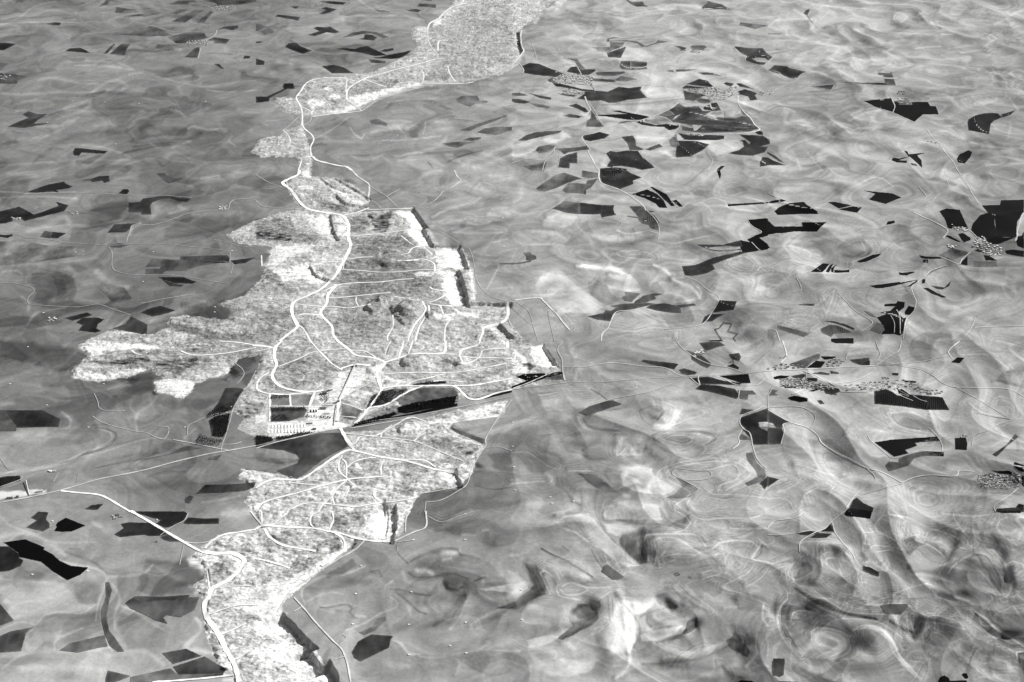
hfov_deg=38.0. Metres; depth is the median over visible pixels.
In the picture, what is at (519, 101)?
field
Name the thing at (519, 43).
field
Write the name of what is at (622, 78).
field
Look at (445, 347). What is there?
road
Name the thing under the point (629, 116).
field
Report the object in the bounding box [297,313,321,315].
road
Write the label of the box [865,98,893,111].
field
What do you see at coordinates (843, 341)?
field
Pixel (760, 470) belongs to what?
field
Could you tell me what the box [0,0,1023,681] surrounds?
ground
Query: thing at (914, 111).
field
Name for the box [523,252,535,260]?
field
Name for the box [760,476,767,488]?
field
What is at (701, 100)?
field
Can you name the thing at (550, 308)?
track
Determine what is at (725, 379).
track
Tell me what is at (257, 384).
road
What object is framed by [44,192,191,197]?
track
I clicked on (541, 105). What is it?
field
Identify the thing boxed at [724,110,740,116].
field
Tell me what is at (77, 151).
field
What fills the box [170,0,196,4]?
field
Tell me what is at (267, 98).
field
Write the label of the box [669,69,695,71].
field
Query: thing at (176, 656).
field
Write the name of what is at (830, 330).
field
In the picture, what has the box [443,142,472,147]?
field
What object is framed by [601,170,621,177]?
field
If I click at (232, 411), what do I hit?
track
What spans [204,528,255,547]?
road
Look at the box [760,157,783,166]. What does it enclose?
field
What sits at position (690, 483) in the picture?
track
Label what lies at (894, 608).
field
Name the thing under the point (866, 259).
field
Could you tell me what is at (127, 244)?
track
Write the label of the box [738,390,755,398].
field
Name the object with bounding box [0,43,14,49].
field
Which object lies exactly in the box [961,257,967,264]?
field
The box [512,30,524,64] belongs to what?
track
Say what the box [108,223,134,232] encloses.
field
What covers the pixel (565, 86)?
field
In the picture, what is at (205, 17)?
field
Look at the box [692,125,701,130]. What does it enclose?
field
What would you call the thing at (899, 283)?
field
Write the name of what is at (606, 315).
field
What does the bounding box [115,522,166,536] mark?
field
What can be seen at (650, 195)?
field
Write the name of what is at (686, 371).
field
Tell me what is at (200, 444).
road
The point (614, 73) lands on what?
field
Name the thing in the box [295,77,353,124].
road
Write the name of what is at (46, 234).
field
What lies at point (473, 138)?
field
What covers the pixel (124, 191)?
field
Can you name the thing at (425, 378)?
track
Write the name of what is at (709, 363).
track
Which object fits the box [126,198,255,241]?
track
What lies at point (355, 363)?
road
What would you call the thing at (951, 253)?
field
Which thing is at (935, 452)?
field
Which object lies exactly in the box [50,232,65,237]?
field
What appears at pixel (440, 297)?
track
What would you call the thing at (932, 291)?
field
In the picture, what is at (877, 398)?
field
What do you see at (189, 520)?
field
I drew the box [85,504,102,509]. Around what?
field
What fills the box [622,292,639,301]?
field
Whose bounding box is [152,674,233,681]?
road
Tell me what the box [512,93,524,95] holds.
field
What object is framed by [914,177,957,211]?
track
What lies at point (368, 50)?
field
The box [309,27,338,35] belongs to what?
field
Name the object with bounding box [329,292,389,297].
road
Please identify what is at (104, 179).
field
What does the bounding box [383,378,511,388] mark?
road
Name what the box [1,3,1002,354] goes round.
houses
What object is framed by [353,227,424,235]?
track
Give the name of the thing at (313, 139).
road
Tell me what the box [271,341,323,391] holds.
road
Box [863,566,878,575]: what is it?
field
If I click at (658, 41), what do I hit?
field
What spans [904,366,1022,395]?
track
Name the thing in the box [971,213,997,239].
field
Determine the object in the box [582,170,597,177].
field
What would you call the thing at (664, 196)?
field
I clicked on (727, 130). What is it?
field
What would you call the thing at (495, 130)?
field
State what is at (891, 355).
track
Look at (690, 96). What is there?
field
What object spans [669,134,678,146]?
field
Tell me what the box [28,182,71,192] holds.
field
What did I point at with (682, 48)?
field
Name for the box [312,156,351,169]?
road
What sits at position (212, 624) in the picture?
road
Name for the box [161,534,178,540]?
field
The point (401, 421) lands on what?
road
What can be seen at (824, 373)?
field
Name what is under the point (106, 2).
field
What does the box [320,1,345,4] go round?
field
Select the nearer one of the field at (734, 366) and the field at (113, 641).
the field at (113, 641)
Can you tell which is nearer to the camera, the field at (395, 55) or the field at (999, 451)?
the field at (999, 451)
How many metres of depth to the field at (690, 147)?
13208.06 m
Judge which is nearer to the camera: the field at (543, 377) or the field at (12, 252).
the field at (543, 377)
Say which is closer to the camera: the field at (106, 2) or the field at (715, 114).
the field at (715, 114)
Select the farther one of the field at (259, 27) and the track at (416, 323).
the field at (259, 27)
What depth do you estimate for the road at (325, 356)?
9689.46 m
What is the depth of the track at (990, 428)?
8994.09 m
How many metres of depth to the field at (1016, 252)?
11218.81 m
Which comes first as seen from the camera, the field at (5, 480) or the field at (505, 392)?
the field at (5, 480)
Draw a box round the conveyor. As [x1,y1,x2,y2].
[339,365,354,398]
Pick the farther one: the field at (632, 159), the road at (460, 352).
the field at (632, 159)
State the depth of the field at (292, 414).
9022.79 m
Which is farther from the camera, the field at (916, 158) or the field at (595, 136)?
the field at (595, 136)
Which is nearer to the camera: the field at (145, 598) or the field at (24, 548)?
the field at (145, 598)
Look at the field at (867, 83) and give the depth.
14984.40 m
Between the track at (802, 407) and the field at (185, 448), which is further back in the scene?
the track at (802, 407)
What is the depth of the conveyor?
9365.64 m
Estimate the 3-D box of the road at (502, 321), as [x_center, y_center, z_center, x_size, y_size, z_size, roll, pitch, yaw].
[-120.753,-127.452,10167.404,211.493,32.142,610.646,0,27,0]
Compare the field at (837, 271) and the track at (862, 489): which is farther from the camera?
the field at (837, 271)
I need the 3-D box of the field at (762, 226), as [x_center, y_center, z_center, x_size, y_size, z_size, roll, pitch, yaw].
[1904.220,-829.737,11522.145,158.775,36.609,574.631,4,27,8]
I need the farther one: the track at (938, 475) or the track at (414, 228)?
the track at (414, 228)
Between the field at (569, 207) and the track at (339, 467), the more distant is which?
the field at (569, 207)
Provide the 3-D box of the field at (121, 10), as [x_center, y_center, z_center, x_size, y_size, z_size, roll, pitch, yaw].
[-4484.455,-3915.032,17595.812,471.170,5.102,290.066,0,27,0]
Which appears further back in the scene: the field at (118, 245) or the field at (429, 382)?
the field at (118, 245)
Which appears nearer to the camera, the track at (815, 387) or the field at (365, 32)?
the track at (815, 387)
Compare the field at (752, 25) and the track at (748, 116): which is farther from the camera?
the field at (752, 25)
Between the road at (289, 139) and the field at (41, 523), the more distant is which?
the road at (289, 139)
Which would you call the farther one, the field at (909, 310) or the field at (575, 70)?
the field at (575, 70)
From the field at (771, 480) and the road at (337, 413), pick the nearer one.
the field at (771, 480)
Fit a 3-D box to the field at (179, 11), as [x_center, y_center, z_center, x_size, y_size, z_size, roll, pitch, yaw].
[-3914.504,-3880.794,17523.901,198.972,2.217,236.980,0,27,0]
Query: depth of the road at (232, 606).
7332.84 m
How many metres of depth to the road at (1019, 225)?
11594.02 m
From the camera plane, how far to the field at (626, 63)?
15526.97 m
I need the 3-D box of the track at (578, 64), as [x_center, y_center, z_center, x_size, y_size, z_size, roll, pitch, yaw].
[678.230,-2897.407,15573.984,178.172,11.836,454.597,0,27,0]
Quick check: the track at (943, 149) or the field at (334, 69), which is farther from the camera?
the field at (334, 69)
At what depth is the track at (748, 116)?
14012.64 m
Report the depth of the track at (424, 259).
10992.51 m
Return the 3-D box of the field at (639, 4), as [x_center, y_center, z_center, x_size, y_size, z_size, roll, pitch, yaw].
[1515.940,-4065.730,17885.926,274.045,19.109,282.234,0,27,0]
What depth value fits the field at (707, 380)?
9375.42 m
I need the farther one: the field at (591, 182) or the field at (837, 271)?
the field at (591, 182)
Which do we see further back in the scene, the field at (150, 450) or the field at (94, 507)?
the field at (150, 450)
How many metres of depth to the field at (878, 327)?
9997.27 m
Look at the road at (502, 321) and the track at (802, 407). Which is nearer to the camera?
the track at (802, 407)
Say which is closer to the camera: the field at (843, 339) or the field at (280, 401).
the field at (280, 401)
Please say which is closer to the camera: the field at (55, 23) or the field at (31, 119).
the field at (31, 119)
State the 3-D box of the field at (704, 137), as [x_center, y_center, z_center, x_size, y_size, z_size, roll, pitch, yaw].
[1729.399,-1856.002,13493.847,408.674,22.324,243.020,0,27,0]
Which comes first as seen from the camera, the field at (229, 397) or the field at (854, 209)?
the field at (229, 397)
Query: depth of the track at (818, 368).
9571.10 m
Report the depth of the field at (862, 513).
7976.35 m
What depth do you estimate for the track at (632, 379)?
9401.77 m
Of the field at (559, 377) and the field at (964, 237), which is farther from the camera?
the field at (964, 237)
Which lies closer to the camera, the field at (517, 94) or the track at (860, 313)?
the track at (860, 313)
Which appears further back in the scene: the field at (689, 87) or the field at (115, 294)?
the field at (689, 87)
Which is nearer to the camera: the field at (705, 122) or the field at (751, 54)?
the field at (705, 122)
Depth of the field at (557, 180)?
12494.46 m
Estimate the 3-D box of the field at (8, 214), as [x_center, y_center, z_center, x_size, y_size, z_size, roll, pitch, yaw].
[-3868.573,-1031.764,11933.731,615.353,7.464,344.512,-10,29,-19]
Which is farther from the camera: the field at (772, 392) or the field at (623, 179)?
the field at (623, 179)
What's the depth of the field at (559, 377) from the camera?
9447.99 m
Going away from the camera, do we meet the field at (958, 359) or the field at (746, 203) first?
the field at (958, 359)
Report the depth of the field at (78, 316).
10232.55 m
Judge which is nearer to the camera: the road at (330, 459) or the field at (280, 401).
the road at (330, 459)
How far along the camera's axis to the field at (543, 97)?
14651.00 m
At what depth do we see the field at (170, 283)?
10704.65 m
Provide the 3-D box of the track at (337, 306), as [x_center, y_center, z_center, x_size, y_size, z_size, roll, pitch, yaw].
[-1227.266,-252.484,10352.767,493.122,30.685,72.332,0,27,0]
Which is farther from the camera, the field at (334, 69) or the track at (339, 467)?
the field at (334, 69)
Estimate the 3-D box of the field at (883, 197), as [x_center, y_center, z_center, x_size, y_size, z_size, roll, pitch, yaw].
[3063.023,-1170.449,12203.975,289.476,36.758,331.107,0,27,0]
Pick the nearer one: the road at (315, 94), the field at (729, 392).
the field at (729, 392)
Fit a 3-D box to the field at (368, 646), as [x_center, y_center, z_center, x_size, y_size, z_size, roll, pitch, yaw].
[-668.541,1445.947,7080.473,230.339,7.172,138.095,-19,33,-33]
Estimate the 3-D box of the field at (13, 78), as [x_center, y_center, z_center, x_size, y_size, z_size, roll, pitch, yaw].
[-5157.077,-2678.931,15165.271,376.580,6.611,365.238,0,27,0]
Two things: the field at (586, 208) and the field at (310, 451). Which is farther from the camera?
the field at (586, 208)
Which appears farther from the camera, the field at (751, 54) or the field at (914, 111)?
the field at (751, 54)
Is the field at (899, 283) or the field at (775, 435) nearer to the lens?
the field at (775, 435)
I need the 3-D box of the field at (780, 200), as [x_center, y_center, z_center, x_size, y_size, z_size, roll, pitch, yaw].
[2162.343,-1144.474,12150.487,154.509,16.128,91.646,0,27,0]
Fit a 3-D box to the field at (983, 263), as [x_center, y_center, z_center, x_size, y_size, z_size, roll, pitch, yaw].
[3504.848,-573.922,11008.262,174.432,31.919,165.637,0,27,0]
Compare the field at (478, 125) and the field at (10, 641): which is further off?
the field at (478, 125)
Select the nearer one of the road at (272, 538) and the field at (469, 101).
the road at (272, 538)
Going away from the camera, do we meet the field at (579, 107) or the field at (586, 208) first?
the field at (586, 208)
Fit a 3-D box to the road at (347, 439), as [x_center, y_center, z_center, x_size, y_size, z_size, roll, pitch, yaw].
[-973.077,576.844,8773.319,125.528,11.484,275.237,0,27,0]
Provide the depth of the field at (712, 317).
10252.64 m
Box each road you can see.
[0,445,255,502]
[61,490,130,511]
[130,510,206,553]
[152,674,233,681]
[173,439,227,449]
[181,347,255,354]
[202,550,246,681]
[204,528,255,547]
[211,604,255,613]
[255,449,352,487]
[255,476,384,511]
[256,372,271,393]
[256,524,395,543]
[256,558,289,567]
[257,425,350,447]
[264,528,315,551]
[268,394,270,421]
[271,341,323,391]
[272,391,313,394]
[278,549,353,610]
[279,170,352,340]
[283,130,290,148]
[286,496,418,511]
[293,597,350,681]
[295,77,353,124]
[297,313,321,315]
[298,88,331,106]
[301,406,336,406]
[302,125,314,155]
[309,392,315,405]
[310,341,342,369]
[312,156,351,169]
[319,284,338,340]
[321,533,346,565]
[324,278,413,290]
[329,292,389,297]
[336,399,340,419]
[337,341,385,365]
[338,367,354,398]
[339,428,354,449]
[340,363,369,368]
[346,58,443,98]
[352,366,383,425]
[352,450,458,475]
[365,386,422,410]
[373,491,385,503]
[376,417,425,435]
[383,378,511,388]
[385,341,447,362]
[385,363,506,373]
[425,81,473,83]
[427,29,438,57]
[439,0,463,18]
[441,385,511,399]
[443,353,511,358]
[444,320,450,340]
[457,348,506,364]
[459,341,480,354]
[478,302,509,340]
[557,342,565,379]
[1015,212,1023,240]
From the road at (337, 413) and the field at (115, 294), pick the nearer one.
the road at (337, 413)
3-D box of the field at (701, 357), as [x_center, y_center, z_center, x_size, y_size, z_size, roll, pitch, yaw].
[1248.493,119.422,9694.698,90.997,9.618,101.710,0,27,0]
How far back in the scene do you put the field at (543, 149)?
13264.80 m
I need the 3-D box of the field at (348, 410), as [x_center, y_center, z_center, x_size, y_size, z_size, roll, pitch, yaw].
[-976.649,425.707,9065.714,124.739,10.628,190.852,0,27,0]
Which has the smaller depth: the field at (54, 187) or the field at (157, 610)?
the field at (157, 610)
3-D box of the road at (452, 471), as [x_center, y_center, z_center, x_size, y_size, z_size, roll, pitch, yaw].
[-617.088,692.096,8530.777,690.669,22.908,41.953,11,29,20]
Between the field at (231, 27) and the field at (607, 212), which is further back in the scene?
the field at (231, 27)
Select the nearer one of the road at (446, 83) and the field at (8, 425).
the field at (8, 425)
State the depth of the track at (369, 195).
12143.79 m
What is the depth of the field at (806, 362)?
9614.03 m
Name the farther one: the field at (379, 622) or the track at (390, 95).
the track at (390, 95)
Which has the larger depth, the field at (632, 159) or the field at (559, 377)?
the field at (632, 159)
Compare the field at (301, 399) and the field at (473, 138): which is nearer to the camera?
the field at (301, 399)
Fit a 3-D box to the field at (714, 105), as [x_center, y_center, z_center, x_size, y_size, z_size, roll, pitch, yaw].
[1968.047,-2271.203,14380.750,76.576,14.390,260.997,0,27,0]
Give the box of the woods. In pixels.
[196,380,455,442]
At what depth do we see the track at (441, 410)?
9085.60 m
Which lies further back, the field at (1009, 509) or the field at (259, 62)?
the field at (259, 62)
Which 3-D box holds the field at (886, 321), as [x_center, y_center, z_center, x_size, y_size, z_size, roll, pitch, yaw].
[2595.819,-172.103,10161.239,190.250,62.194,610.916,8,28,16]
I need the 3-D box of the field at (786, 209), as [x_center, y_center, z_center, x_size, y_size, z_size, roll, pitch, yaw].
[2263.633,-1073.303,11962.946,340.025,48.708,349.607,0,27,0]
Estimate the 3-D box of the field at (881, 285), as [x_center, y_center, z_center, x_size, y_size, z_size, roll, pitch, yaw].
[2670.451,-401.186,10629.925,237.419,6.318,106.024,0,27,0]
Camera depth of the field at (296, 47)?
16129.64 m
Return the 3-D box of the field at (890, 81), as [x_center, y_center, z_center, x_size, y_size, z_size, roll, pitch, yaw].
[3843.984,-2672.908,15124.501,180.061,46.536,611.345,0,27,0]
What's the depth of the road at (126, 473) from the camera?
8431.62 m
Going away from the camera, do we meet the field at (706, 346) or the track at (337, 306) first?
the field at (706, 346)
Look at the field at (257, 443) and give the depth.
8759.01 m
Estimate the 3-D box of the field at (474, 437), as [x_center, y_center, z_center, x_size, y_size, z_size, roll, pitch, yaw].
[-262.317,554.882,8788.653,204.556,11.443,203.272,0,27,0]
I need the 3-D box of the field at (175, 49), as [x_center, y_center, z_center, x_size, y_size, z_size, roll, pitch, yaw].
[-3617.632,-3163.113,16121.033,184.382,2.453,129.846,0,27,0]
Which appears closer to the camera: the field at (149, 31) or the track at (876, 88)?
the track at (876, 88)
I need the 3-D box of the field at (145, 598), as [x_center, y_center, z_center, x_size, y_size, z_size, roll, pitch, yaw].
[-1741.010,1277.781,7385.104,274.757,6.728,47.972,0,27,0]
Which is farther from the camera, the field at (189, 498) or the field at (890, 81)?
the field at (890, 81)
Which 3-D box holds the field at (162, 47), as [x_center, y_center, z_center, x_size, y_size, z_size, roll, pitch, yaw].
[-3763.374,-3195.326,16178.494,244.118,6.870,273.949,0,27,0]
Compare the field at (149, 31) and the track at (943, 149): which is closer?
the track at (943, 149)
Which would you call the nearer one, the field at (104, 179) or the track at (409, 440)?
the track at (409, 440)
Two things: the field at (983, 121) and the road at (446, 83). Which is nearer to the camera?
the field at (983, 121)
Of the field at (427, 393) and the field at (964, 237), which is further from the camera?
the field at (964, 237)
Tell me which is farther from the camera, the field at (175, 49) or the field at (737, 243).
the field at (175, 49)
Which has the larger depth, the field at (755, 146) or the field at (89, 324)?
the field at (755, 146)
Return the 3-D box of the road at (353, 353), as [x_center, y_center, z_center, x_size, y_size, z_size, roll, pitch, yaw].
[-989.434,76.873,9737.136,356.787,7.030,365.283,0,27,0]
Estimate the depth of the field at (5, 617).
7246.59 m
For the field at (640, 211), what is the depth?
11861.27 m
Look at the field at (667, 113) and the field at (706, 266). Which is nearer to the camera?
the field at (706, 266)
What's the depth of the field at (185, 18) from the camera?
17329.77 m
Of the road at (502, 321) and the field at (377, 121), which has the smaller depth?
the road at (502, 321)
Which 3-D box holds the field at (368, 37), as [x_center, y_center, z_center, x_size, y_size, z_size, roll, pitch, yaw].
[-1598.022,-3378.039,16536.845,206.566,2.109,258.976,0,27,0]
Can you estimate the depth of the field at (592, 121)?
13894.90 m
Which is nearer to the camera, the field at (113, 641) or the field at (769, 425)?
the field at (113, 641)
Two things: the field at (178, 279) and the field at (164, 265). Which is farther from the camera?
the field at (164, 265)
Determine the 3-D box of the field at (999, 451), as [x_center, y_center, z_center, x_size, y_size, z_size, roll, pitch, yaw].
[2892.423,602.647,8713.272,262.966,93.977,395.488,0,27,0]
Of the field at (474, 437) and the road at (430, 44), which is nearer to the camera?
the field at (474, 437)
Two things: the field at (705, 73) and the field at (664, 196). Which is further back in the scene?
the field at (705, 73)
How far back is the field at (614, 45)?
16154.79 m
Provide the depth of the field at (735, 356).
9660.94 m
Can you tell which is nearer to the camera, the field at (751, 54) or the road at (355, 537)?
the road at (355, 537)
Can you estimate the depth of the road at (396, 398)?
9211.36 m
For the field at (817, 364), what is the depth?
9583.73 m
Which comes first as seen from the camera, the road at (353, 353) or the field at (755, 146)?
the road at (353, 353)
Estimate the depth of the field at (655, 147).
13203.81 m
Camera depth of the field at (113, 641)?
7207.76 m
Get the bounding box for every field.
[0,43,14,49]
[0,73,25,83]
[0,202,67,222]
[0,241,85,264]
[0,410,59,427]
[0,412,15,430]
[0,476,20,486]
[0,546,22,570]
[0,604,12,624]
[0,627,32,651]
[3,539,87,579]
[8,111,47,127]
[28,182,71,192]
[28,511,49,530]
[40,231,51,237]
[47,22,60,24]
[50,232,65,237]
[55,518,84,531]
[60,635,107,651]
[66,48,89,52]
[66,313,91,319]
[73,148,106,155]
[77,317,103,332]
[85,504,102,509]
[86,176,109,182]
[96,442,184,467]
[99,284,131,306]
[100,0,117,5]
[102,582,123,650]
[104,44,114,53]
[106,671,128,681]
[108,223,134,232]
[109,243,128,247]
[110,43,130,54]
[114,26,172,36]
[114,316,147,333]
[115,7,150,12]
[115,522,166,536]
[118,189,128,193]
[122,446,199,469]
[124,13,157,16]
[126,595,198,622]
[129,196,190,213]
[131,668,222,681]
[134,595,188,601]
[135,511,187,526]
[141,306,174,315]
[146,255,229,273]
[147,321,167,333]
[154,44,178,50]
[157,173,181,182]
[159,277,194,283]
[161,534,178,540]
[163,280,182,286]
[163,649,200,663]
[168,33,206,42]
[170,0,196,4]
[170,9,187,13]
[170,48,186,50]
[173,9,203,22]
[173,656,226,674]
[182,255,229,262]
[184,517,218,523]
[185,47,198,57]
[185,495,192,502]
[196,482,255,493]
[198,11,212,21]
[203,0,255,6]
[207,388,244,415]
[207,454,221,459]
[208,37,229,43]
[209,413,229,436]
[220,25,237,29]
[230,257,254,263]
[256,24,265,30]
[256,58,264,64]
[256,83,294,102]
[256,433,347,477]
[256,436,271,444]
[260,28,273,34]
[271,395,289,405]
[271,408,306,420]
[276,15,299,19]
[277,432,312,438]
[285,43,311,53]
[292,394,311,404]
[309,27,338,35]
[319,7,335,14]
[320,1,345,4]
[322,65,352,72]
[337,46,385,55]
[341,404,361,418]
[342,31,387,37]
[352,634,392,660]
[354,403,457,425]
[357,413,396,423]
[360,617,385,633]
[361,34,376,39]
[369,59,385,62]
[369,389,407,406]
[370,119,386,125]
[374,50,410,58]
[381,48,393,51]
[397,387,457,405]
[400,397,454,412]
[413,381,446,384]
[418,3,435,7]
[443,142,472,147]
[451,427,484,442]
[456,95,487,106]
[462,115,506,130]
[464,137,480,140]
[474,390,511,398]
[477,127,511,134]
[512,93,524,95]
[512,99,528,103]
[512,372,562,388]
[516,32,522,53]
[517,373,546,380]
[518,131,560,140]
[522,63,562,76]
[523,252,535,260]
[525,162,546,169]
[530,93,550,99]
[531,103,549,107]
[536,145,555,152]
[536,173,586,190]
[545,375,563,379]
[552,82,595,92]
[553,201,579,213]
[557,146,588,153]
[558,152,576,167]
[562,183,590,193]
[564,114,580,117]
[567,66,595,74]
[569,104,587,111]
[578,86,646,102]
[579,203,615,217]
[579,400,620,414]
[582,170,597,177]
[583,132,609,140]
[583,179,596,193]
[586,111,602,126]
[588,303,654,320]
[591,42,623,51]
[593,76,635,81]
[596,71,624,75]
[598,110,647,119]
[600,167,626,169]
[600,170,640,188]
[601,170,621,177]
[601,205,613,215]
[602,564,623,578]
[607,37,666,46]
[607,47,625,57]
[607,150,653,169]
[619,61,630,69]
[622,135,642,149]
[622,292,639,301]
[627,0,646,6]
[627,206,658,229]
[631,61,646,69]
[633,189,666,207]
[633,293,659,304]
[637,120,678,129]
[641,215,657,229]
[642,360,676,368]
[644,116,670,123]
[646,144,662,149]
[646,303,694,312]
[651,187,674,205]
[659,110,674,116]
[665,103,757,132]
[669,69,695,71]
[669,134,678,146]
[672,119,745,125]
[676,46,685,50]
[676,141,708,156]
[679,133,723,139]
[679,368,696,374]
[682,251,744,275]
[683,85,706,88]
[683,90,701,100]
[688,79,712,86]
[690,45,706,49]
[690,376,740,384]
[691,355,710,367]
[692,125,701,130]
[696,355,709,362]
[696,384,738,398]
[697,98,710,103]
[698,240,741,247]
[700,72,719,75]
[700,341,724,350]
[702,1,730,9]
[702,314,722,322]
[707,110,723,118]
[710,126,752,131]
[711,103,720,109]
[713,300,736,311]
[721,374,750,382]
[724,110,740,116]
[728,202,767,205]
[728,364,738,369]
[729,353,740,359]
[730,135,769,155]
[735,46,771,64]
[736,83,752,88]
[738,89,757,99]
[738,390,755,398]
[739,22,767,28]
[739,434,750,439]
[740,240,758,252]
[740,408,753,413]
[740,408,767,444]
[746,452,765,485]
[747,218,767,250]
[759,422,767,426]
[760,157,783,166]
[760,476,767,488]
[767,151,783,162]
[768,199,784,202]
[768,221,825,233]
[768,411,790,427]
[768,422,775,427]
[768,428,783,443]
[768,477,778,486]
[769,65,805,78]
[769,389,777,394]
[772,658,784,676]
[774,375,788,378]
[775,202,817,214]
[777,325,808,336]
[788,396,807,401]
[790,354,819,367]
[792,374,805,377]
[797,531,818,534]
[807,361,824,367]
[811,263,828,271]
[812,533,830,537]
[813,85,832,88]
[813,372,829,374]
[821,324,850,335]
[821,356,835,358]
[822,523,833,531]
[824,387,838,394]
[828,321,854,329]
[829,202,849,207]
[831,338,853,340]
[832,341,853,342]
[834,270,848,272]
[840,206,861,211]
[844,508,871,517]
[845,82,889,84]
[848,498,872,511]
[850,358,868,364]
[858,254,879,261]
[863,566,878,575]
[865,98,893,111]
[868,191,900,203]
[871,282,900,287]
[871,322,883,332]
[874,389,948,409]
[875,437,939,455]
[877,301,905,334]
[878,72,895,84]
[881,604,907,613]
[883,280,914,287]
[885,451,943,470]
[892,151,922,166]
[894,101,938,121]
[898,98,911,104]
[898,389,908,396]
[899,272,913,274]
[905,306,914,314]
[920,255,940,258]
[924,288,944,296]
[925,451,943,455]
[933,281,950,288]
[938,675,966,681]
[939,248,967,259]
[940,208,967,228]
[952,357,963,362]
[955,437,966,449]
[957,150,971,162]
[959,233,970,241]
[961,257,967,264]
[968,113,1001,133]
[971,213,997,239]
[974,261,996,266]
[982,200,1023,243]
[984,255,995,260]
[992,470,1013,473]
[993,434,1017,455]
[996,507,1023,511]
[998,510,1020,512]
[1001,110,1014,117]
[1006,250,1023,256]
[1014,466,1023,471]
[1016,232,1023,247]
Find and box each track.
[0,232,233,272]
[0,282,129,314]
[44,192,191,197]
[109,246,228,283]
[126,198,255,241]
[221,380,255,449]
[278,348,344,366]
[297,325,310,340]
[301,304,370,307]
[317,479,347,511]
[321,540,364,568]
[338,455,347,478]
[341,267,467,271]
[343,433,462,460]
[347,457,375,466]
[351,170,413,209]
[352,418,410,427]
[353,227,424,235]
[354,396,511,423]
[362,87,421,110]
[378,511,427,541]
[387,315,394,340]
[398,259,435,270]
[407,305,426,340]
[408,373,444,384]
[414,305,429,340]
[429,287,448,302]
[429,400,511,501]
[508,371,763,389]
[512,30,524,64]
[513,370,559,388]
[515,297,569,329]
[563,102,678,155]
[568,58,584,69]
[584,363,685,376]
[590,378,685,405]
[598,170,645,210]
[601,310,627,340]
[669,276,718,328]
[672,468,711,496]
[677,342,741,371]
[690,375,764,385]
[735,95,759,133]
[739,405,765,467]
[767,365,876,370]
[768,409,901,482]
[768,530,817,534]
[777,406,815,427]
[792,386,840,394]
[799,512,842,550]
[812,84,894,111]
[841,296,872,330]
[844,467,875,511]
[877,341,901,364]
[902,470,974,482]
[903,265,946,338]
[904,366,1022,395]
[913,212,947,237]
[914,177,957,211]
[927,129,957,169]
[953,385,1008,417]
[972,412,1009,443]
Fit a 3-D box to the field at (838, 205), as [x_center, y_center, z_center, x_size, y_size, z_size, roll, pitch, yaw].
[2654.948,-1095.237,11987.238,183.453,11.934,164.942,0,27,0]
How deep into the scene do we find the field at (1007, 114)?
14140.43 m
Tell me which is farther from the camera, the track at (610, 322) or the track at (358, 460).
the track at (610, 322)
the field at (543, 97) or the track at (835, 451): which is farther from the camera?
the field at (543, 97)
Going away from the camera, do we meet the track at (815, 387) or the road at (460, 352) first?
the track at (815, 387)
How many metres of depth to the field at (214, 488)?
8290.74 m
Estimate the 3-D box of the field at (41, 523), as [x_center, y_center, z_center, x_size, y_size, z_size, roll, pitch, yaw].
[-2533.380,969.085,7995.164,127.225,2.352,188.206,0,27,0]
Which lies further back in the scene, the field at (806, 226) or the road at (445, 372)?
the field at (806, 226)
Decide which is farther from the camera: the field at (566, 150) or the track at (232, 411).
the field at (566, 150)
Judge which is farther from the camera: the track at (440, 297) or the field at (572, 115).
the field at (572, 115)
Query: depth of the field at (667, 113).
14167.88 m
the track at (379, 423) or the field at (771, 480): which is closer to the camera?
the field at (771, 480)
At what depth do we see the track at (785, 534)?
7802.72 m
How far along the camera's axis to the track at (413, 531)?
7903.31 m
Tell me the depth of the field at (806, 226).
11596.78 m
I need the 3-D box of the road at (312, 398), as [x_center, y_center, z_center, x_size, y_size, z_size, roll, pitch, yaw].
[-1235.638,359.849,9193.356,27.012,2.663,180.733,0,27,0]
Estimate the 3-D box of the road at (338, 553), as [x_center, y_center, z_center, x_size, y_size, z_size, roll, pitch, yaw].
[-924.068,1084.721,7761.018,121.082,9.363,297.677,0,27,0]
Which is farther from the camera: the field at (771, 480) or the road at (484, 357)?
the road at (484, 357)
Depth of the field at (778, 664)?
6908.15 m
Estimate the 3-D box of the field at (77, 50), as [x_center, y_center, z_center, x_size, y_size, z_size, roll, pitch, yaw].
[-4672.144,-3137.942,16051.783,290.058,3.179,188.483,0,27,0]
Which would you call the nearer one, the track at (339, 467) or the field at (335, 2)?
the track at (339, 467)
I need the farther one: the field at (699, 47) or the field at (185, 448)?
the field at (699, 47)
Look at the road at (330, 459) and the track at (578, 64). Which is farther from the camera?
the track at (578, 64)
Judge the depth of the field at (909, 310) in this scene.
10286.01 m
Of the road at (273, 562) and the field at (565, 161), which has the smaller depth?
the road at (273, 562)
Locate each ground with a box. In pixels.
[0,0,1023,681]
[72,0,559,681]

